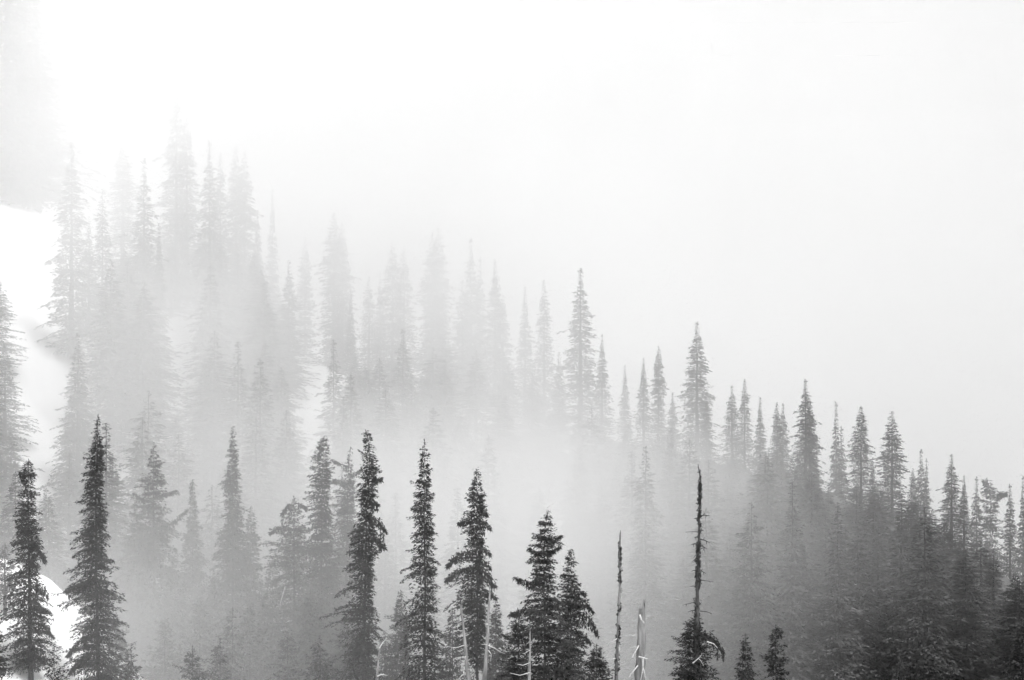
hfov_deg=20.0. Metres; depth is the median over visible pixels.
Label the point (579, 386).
fir tree
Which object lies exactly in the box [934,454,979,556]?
fir tree
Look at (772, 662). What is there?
young fir
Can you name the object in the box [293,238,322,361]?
fir tree
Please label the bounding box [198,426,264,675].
fir tree
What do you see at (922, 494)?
fir tree
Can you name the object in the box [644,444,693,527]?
fir tree
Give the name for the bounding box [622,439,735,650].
fir tree
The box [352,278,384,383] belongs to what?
fir tree
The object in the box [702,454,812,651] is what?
fir tree
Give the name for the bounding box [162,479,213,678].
fir tree
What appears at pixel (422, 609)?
fir tree
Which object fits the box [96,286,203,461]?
fir tree
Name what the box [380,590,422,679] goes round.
young fir
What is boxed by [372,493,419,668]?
fir tree
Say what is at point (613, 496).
fir tree
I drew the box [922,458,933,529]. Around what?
fir tree
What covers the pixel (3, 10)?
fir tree
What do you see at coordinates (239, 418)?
fir tree
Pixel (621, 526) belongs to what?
fir tree
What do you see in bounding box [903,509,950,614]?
fir tree
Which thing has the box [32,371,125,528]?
fir tree
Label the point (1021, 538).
fir tree
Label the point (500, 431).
fir tree
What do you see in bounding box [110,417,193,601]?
fir tree
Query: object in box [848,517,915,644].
fir tree
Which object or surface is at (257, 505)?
fir tree
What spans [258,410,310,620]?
fir tree
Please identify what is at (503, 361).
fir tree
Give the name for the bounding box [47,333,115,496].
fir tree
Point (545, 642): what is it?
hemlock tree
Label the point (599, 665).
young fir
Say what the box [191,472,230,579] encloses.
fir tree
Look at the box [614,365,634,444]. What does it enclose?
fir tree
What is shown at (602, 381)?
fir tree
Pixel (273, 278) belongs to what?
fir tree
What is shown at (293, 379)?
fir tree
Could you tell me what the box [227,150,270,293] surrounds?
fir tree
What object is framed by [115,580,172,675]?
fir tree
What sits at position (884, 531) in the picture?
fir tree
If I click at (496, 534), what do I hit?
fir tree
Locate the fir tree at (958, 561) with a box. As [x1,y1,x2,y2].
[913,550,1005,661]
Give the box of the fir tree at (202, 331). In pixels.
[162,263,247,454]
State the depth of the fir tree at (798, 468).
287.49 m
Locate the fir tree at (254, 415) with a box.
[220,360,313,581]
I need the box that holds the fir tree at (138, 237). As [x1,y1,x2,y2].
[118,158,180,377]
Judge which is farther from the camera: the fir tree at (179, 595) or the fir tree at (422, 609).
the fir tree at (179, 595)
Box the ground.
[0,201,1023,679]
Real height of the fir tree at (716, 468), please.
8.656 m
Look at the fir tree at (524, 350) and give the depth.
361.81 m
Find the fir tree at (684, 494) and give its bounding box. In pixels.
[665,463,700,562]
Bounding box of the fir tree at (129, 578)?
[110,527,174,672]
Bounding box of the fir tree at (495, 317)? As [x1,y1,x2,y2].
[468,259,520,417]
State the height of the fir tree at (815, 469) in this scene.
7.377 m
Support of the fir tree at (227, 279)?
on the ground
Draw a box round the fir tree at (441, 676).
[421,635,452,679]
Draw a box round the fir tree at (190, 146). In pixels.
[166,111,206,306]
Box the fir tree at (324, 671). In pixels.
[300,638,342,679]
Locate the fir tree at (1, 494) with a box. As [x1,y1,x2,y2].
[0,474,43,573]
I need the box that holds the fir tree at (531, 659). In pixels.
[518,641,537,679]
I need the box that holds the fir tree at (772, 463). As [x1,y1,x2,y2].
[745,449,792,506]
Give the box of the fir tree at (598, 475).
[553,408,634,578]
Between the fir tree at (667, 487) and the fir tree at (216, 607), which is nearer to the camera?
the fir tree at (216, 607)
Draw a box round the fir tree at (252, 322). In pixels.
[224,270,321,411]
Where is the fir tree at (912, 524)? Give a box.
[887,496,952,578]
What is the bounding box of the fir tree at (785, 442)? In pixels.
[774,404,793,482]
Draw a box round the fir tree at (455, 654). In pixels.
[436,607,473,679]
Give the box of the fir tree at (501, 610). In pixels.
[440,537,513,675]
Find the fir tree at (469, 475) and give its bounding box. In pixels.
[453,441,493,564]
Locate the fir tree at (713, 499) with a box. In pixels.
[677,460,742,634]
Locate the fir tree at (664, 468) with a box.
[649,447,694,505]
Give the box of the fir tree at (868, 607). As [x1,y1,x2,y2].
[810,526,917,679]
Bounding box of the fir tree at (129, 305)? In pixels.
[112,279,168,395]
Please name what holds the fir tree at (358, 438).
on the ground
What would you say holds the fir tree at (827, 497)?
on the ground
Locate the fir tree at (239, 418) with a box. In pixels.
[200,342,265,533]
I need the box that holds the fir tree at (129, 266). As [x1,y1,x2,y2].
[86,252,170,326]
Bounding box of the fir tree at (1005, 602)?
[985,572,1023,675]
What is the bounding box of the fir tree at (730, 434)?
[714,386,750,476]
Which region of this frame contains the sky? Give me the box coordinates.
[0,0,1023,394]
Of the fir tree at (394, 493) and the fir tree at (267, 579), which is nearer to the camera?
the fir tree at (267, 579)
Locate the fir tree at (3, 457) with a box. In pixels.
[0,374,19,536]
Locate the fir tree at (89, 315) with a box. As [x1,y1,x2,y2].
[76,217,105,335]
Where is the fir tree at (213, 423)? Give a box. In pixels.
[186,330,243,516]
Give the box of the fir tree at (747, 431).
[735,379,758,474]
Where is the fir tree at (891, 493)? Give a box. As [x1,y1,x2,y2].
[869,411,909,529]
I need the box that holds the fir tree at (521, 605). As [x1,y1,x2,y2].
[497,570,548,670]
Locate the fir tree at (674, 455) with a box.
[650,428,693,581]
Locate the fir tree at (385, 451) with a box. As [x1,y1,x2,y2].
[361,389,416,568]
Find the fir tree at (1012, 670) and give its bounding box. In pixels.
[1002,620,1023,679]
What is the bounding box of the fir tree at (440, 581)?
[403,520,462,671]
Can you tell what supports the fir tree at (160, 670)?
on the ground
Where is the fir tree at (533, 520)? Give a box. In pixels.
[505,489,574,648]
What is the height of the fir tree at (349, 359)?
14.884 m
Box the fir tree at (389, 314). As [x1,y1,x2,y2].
[368,241,413,387]
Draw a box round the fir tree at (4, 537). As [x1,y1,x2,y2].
[0,507,16,561]
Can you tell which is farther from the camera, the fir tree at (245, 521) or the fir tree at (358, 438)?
the fir tree at (358, 438)
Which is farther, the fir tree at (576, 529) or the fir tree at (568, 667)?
the fir tree at (576, 529)
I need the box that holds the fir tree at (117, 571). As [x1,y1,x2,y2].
[104,556,135,638]
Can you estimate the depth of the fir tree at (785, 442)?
325.87 m
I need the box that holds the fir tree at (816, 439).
[799,403,824,485]
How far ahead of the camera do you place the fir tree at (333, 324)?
371.69 m
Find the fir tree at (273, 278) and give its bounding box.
[265,187,284,316]
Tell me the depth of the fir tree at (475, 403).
324.18 m
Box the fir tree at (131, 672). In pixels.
[118,644,143,679]
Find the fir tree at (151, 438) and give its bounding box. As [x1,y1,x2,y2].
[118,391,202,591]
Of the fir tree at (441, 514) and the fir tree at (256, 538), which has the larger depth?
the fir tree at (441, 514)
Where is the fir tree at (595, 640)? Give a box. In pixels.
[573,614,624,679]
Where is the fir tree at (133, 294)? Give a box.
[74,262,188,418]
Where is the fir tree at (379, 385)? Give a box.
[355,358,404,492]
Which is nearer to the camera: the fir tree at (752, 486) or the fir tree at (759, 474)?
the fir tree at (759, 474)
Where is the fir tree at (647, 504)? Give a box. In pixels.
[604,446,678,679]
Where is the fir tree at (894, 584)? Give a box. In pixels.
[867,494,946,669]
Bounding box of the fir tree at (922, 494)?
[909,450,933,534]
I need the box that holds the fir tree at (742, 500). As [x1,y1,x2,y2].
[731,479,755,560]
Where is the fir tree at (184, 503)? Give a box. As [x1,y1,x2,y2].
[157,434,230,617]
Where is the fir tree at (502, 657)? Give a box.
[487,640,521,679]
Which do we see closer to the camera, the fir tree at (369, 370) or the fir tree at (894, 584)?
the fir tree at (894, 584)
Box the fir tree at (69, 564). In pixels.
[58,516,93,617]
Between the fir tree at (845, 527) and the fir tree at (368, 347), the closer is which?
the fir tree at (845, 527)
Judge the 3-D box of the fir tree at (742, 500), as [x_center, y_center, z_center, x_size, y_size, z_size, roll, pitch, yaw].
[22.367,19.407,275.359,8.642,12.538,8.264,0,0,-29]
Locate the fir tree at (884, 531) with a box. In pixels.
[843,494,927,598]
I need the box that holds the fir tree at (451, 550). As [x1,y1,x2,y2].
[421,488,492,679]
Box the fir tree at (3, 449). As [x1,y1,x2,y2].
[0,399,44,507]
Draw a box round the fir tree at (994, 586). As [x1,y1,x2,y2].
[981,548,1012,650]
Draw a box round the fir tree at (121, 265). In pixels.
[106,250,140,344]
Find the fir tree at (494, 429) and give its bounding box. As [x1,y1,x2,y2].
[457,405,544,507]
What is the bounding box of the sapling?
[44,647,68,679]
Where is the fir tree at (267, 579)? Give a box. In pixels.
[239,560,290,674]
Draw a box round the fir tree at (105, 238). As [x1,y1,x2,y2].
[68,189,125,387]
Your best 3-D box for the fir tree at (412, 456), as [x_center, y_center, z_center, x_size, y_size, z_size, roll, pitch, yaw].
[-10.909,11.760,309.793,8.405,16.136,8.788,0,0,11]
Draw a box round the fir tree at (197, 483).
[165,442,223,559]
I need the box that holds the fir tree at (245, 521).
[214,480,284,633]
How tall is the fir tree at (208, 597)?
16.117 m
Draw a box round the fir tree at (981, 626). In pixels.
[932,559,1007,679]
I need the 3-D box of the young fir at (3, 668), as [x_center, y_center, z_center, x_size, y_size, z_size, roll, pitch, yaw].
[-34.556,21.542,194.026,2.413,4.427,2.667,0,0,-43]
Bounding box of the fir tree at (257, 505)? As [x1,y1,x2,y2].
[205,419,304,622]
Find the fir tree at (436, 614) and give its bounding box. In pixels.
[391,547,464,679]
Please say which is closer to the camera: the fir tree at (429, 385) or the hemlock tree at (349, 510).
the hemlock tree at (349, 510)
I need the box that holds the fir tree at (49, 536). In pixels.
[27,497,83,588]
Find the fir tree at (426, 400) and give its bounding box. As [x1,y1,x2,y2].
[395,370,447,451]
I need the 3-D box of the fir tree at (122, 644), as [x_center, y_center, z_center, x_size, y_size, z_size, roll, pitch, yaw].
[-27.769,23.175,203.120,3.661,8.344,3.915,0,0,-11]
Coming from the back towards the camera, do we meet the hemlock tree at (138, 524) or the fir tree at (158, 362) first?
the fir tree at (158, 362)
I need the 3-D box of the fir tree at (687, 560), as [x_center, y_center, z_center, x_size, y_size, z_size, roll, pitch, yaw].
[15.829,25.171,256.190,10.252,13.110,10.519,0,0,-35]
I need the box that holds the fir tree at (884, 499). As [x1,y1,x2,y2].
[839,483,923,553]
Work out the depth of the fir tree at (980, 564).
267.71 m
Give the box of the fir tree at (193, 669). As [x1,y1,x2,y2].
[172,644,217,679]
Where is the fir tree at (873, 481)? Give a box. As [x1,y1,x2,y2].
[867,457,876,501]
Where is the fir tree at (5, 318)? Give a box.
[0,282,28,368]
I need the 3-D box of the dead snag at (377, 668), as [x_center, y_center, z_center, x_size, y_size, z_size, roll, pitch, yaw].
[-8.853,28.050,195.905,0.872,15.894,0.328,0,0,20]
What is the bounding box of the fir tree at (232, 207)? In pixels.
[219,146,255,308]
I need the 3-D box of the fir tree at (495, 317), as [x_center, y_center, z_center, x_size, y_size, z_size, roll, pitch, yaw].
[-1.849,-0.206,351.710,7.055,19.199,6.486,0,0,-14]
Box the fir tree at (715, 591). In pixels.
[647,508,768,679]
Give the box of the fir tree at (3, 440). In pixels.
[0,401,28,471]
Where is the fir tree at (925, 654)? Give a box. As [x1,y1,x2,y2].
[870,507,988,679]
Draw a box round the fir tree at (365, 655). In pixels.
[346,635,376,679]
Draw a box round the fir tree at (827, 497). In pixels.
[817,484,839,549]
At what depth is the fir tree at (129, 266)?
358.41 m
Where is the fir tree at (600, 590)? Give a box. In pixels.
[571,483,626,654]
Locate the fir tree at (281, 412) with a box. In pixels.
[257,367,321,541]
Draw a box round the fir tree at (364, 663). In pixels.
[318,429,387,679]
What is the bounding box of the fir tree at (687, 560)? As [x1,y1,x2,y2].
[657,551,725,678]
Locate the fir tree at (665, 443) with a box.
[641,427,691,503]
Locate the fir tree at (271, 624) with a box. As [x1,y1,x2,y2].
[242,590,294,679]
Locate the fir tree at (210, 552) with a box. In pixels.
[181,485,242,626]
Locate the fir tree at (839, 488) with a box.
[830,426,851,499]
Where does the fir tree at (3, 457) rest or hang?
on the ground
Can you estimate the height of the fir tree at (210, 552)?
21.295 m
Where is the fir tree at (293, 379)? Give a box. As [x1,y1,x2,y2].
[232,305,319,398]
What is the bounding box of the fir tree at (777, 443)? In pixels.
[767,404,791,495]
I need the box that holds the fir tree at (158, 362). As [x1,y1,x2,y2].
[85,281,195,436]
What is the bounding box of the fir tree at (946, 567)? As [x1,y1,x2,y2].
[927,536,955,637]
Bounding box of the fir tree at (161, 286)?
[139,250,183,310]
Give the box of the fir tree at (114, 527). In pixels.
[58,423,134,635]
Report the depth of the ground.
390.83 m
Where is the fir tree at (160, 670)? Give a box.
[134,618,203,679]
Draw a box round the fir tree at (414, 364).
[378,249,430,397]
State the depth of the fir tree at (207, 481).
282.35 m
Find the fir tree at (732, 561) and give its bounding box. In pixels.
[708,533,758,679]
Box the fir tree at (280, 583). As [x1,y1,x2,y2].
[264,511,312,657]
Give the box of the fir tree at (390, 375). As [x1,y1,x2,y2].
[374,354,409,427]
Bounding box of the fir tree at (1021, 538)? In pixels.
[1015,475,1023,584]
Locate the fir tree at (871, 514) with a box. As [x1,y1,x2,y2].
[855,491,895,614]
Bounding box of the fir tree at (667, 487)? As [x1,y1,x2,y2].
[625,443,693,634]
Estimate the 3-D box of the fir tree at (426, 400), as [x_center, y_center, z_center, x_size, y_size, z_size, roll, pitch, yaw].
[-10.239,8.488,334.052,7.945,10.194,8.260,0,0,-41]
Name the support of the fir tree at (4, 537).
on the ground
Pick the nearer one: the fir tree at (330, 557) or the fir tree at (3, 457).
the fir tree at (330, 557)
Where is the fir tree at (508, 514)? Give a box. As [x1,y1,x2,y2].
[460,460,534,627]
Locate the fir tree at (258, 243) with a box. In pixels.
[250,210,275,315]
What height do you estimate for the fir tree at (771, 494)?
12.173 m
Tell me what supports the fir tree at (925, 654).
on the ground
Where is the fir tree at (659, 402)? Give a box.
[645,345,668,458]
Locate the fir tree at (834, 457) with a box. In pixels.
[824,401,844,495]
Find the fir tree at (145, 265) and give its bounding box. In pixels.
[130,240,167,316]
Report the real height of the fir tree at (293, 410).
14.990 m
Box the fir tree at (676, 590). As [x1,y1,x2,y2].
[652,560,714,679]
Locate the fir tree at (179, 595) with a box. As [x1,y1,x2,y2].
[157,553,201,674]
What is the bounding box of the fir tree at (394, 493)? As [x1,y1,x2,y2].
[368,438,411,549]
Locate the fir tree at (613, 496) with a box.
[590,466,639,617]
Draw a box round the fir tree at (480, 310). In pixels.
[468,257,493,410]
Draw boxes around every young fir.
[0,631,14,679]
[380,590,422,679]
[480,602,506,679]
[493,614,542,679]
[574,643,616,679]
[734,633,760,679]
[759,625,788,679]
[889,656,907,679]
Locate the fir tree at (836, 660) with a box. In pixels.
[795,503,875,679]
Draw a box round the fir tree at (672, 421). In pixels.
[662,392,683,456]
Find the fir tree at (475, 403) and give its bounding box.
[449,351,497,477]
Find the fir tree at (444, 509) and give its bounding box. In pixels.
[405,449,477,591]
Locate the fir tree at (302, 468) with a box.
[264,413,317,573]
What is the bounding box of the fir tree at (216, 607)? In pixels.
[185,576,252,679]
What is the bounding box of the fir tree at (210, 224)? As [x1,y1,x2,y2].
[182,140,235,341]
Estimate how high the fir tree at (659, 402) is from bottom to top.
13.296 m
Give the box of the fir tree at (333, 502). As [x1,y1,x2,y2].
[295,470,399,676]
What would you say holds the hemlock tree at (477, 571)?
on the ground
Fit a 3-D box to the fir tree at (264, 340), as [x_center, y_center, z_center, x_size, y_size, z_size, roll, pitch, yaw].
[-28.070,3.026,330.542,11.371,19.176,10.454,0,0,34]
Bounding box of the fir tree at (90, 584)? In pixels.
[51,414,130,679]
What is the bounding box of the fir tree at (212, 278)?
[193,265,235,380]
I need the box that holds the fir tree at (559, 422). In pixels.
[546,354,575,470]
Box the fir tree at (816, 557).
[784,513,869,647]
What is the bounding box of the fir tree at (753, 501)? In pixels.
[731,482,779,630]
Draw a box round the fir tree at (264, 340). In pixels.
[239,283,310,441]
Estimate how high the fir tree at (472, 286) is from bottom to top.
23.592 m
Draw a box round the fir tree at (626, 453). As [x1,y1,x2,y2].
[607,425,652,551]
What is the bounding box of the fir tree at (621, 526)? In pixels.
[586,452,665,675]
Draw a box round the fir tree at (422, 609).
[392,438,446,679]
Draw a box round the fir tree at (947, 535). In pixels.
[922,517,961,599]
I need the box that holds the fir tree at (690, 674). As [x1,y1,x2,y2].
[664,615,725,679]
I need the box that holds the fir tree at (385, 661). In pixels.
[374,630,394,679]
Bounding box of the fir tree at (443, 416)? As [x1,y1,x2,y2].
[414,359,473,487]
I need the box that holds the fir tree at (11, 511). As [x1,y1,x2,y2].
[0,472,42,570]
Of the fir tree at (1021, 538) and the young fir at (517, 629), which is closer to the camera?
the young fir at (517, 629)
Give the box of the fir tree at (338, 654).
[326,615,358,679]
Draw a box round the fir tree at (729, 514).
[710,487,746,619]
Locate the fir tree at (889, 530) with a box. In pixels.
[846,499,915,578]
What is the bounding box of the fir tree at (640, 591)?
[607,520,684,679]
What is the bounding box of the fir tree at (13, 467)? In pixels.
[0,433,39,519]
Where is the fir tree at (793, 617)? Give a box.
[758,482,841,679]
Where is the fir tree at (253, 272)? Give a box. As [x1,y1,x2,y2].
[230,254,279,374]
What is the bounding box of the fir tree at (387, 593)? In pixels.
[366,529,416,679]
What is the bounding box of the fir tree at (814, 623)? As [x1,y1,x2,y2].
[741,532,841,679]
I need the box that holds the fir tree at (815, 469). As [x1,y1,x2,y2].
[812,456,825,505]
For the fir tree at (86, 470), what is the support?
on the ground
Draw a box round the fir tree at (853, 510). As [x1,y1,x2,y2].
[836,485,898,573]
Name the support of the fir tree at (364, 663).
on the ground
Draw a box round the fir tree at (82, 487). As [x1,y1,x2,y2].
[65,437,110,618]
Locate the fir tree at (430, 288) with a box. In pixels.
[411,231,451,391]
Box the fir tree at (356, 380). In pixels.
[336,357,371,470]
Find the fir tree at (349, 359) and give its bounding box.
[339,291,363,410]
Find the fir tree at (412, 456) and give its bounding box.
[393,375,442,527]
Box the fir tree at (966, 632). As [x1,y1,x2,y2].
[937,550,1000,679]
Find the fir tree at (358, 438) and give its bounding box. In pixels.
[302,375,400,593]
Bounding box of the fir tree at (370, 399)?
[341,369,414,519]
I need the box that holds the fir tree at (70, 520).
[37,453,87,579]
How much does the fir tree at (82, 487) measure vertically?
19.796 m
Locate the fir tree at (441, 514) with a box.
[379,408,504,622]
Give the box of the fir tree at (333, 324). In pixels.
[308,212,358,371]
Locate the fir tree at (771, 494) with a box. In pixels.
[742,478,786,535]
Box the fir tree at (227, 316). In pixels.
[189,265,245,397]
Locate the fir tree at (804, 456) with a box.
[788,379,830,504]
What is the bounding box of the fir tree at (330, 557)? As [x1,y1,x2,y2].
[305,510,369,633]
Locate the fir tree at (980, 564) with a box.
[970,541,1018,618]
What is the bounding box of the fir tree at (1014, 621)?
[984,580,1023,679]
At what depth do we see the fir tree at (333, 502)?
251.20 m
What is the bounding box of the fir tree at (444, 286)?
[417,227,460,390]
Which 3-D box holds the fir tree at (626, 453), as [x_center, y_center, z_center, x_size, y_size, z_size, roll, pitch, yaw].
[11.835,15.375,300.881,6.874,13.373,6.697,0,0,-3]
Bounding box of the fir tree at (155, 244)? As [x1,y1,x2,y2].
[141,229,188,292]
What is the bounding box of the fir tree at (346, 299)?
[318,224,362,376]
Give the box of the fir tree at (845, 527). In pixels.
[809,524,887,678]
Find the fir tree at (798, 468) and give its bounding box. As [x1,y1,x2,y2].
[781,458,804,529]
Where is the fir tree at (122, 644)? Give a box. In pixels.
[103,613,136,678]
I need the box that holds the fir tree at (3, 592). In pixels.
[0,543,21,615]
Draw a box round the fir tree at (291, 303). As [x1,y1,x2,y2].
[275,260,314,397]
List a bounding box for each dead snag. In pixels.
[375,639,386,679]
[445,605,470,679]
[481,587,504,679]
[511,629,533,679]
[607,530,622,679]
[629,599,650,679]
[684,465,713,678]
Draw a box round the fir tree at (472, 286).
[453,239,490,409]
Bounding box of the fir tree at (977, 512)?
[966,476,988,562]
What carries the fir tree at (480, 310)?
on the ground
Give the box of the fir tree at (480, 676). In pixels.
[454,603,523,679]
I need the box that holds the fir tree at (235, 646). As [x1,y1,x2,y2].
[208,607,260,679]
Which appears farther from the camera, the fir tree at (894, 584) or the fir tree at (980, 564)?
the fir tree at (980, 564)
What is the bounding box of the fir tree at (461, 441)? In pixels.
[404,417,489,537]
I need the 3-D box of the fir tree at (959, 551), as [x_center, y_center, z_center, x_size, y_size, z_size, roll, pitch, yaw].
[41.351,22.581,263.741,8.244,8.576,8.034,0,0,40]
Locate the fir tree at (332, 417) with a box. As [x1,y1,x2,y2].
[301,340,364,541]
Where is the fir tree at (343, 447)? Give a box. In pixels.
[310,399,361,598]
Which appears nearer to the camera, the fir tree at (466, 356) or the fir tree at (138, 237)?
the fir tree at (138, 237)
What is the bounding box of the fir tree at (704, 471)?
[691,456,721,557]
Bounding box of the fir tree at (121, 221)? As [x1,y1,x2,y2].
[103,139,144,273]
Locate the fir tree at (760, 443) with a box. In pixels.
[744,398,767,476]
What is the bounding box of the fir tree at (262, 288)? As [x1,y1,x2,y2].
[234,257,302,339]
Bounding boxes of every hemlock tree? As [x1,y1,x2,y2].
[99,499,164,665]
[101,442,206,679]
[243,495,339,679]
[313,446,387,679]
[444,468,498,679]
[507,504,592,679]
[553,549,599,679]
[828,611,879,679]
[870,599,913,678]
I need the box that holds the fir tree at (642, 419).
[629,358,665,463]
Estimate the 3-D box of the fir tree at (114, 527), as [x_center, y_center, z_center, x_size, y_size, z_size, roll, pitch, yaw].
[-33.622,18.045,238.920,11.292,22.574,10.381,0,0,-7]
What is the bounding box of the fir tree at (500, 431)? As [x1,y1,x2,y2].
[467,396,536,550]
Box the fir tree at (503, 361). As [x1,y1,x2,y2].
[485,295,525,417]
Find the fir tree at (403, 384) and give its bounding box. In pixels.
[384,329,435,481]
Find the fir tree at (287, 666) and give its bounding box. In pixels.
[264,631,305,679]
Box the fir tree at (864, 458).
[834,407,898,519]
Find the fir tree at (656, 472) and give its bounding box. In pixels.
[623,434,691,560]
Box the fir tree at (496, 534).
[440,434,533,666]
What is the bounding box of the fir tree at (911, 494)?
[905,468,925,538]
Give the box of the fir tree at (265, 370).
[210,343,311,506]
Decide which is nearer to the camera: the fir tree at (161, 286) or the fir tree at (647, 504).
the fir tree at (647, 504)
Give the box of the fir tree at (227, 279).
[171,246,250,367]
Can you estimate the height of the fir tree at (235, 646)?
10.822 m
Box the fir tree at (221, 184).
[195,152,239,313]
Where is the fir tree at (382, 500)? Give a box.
[348,486,430,654]
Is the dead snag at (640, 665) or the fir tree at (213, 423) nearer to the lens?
the dead snag at (640, 665)
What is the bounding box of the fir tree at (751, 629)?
[708,502,807,679]
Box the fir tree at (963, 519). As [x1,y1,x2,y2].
[951,476,979,557]
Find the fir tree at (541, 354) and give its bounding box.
[524,280,567,427]
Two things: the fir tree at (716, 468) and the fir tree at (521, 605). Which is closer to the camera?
the fir tree at (521, 605)
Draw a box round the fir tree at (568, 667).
[547,645,581,679]
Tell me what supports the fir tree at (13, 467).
on the ground
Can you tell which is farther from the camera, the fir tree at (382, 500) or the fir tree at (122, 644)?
the fir tree at (382, 500)
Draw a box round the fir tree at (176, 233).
[150,78,200,309]
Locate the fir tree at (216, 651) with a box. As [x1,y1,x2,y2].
[193,637,239,679]
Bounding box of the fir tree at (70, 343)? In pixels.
[34,142,98,359]
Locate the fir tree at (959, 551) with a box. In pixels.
[934,542,1002,620]
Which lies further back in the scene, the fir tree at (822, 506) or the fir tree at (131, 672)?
the fir tree at (822, 506)
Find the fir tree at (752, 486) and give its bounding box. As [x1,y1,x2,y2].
[741,466,760,527]
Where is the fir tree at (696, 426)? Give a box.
[673,321,724,458]
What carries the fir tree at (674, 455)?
on the ground
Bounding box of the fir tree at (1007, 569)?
[995,486,1023,584]
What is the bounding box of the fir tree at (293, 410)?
[261,360,313,488]
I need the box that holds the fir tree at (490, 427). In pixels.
[449,386,552,499]
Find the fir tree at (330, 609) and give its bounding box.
[292,570,349,679]
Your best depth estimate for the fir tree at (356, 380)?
324.06 m
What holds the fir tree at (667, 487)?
on the ground
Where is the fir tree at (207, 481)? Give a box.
[185,471,225,574]
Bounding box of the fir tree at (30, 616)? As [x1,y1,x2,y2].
[0,459,69,679]
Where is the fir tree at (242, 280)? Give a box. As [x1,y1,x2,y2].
[225,253,257,367]
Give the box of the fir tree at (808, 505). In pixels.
[737,473,860,631]
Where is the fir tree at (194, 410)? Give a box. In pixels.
[165,317,241,436]
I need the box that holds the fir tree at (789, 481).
[778,459,807,530]
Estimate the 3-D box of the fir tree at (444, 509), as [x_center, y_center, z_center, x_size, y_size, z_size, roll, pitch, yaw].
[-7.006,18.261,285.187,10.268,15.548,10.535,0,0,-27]
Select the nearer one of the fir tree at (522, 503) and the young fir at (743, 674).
the young fir at (743, 674)
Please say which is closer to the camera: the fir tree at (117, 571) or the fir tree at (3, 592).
the fir tree at (3, 592)
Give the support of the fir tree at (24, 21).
on the ground
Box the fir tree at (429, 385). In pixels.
[396,348,470,463]
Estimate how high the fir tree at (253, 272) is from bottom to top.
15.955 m
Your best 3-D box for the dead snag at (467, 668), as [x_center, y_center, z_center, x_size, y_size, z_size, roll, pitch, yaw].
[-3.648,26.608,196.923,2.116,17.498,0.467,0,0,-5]
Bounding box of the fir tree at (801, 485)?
[777,471,846,610]
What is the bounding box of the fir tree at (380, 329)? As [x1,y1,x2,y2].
[371,273,395,387]
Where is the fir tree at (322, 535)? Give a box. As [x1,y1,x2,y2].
[280,435,367,679]
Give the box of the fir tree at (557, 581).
[517,513,592,667]
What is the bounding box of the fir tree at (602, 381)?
[583,336,619,439]
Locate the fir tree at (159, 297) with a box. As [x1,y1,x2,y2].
[147,222,179,393]
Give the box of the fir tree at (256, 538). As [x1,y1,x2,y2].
[224,506,270,668]
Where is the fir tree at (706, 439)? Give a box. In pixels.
[696,391,722,474]
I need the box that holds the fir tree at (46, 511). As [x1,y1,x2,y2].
[24,488,69,580]
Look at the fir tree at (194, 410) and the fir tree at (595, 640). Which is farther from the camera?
the fir tree at (194, 410)
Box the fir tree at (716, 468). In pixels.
[688,444,747,513]
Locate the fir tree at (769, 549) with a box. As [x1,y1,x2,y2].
[733,458,822,675]
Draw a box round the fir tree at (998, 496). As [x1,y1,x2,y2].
[972,478,1007,571]
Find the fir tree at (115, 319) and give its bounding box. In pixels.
[80,259,140,447]
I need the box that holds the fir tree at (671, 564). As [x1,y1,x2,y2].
[598,514,724,679]
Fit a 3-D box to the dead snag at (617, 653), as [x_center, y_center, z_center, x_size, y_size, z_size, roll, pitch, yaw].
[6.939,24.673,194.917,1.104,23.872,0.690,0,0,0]
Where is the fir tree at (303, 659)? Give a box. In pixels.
[280,590,338,679]
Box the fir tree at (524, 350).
[511,285,539,419]
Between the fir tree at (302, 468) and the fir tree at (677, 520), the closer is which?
the fir tree at (677, 520)
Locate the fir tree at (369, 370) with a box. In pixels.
[320,362,399,432]
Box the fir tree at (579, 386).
[547,268,612,448]
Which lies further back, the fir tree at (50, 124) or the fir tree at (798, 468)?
the fir tree at (50, 124)
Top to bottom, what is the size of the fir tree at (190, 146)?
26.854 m
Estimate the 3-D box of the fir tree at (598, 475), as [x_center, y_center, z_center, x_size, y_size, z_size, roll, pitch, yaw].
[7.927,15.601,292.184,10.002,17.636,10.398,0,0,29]
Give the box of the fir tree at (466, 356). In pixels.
[448,280,486,405]
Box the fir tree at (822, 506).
[801,478,848,539]
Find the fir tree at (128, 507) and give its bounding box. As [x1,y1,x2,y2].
[80,454,134,625]
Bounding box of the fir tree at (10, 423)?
[0,346,41,447]
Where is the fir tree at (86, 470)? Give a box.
[61,422,119,551]
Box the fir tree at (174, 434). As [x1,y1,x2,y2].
[157,420,215,534]
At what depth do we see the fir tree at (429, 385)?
327.40 m
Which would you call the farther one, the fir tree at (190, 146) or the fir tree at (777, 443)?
the fir tree at (190, 146)
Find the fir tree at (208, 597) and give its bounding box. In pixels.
[198,567,226,655]
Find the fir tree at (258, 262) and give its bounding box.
[232,252,284,326]
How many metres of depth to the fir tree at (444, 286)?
369.76 m
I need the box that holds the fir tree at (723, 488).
[701,476,745,583]
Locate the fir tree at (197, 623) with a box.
[172,597,224,679]
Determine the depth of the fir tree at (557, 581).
264.32 m
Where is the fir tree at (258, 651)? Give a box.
[217,606,286,679]

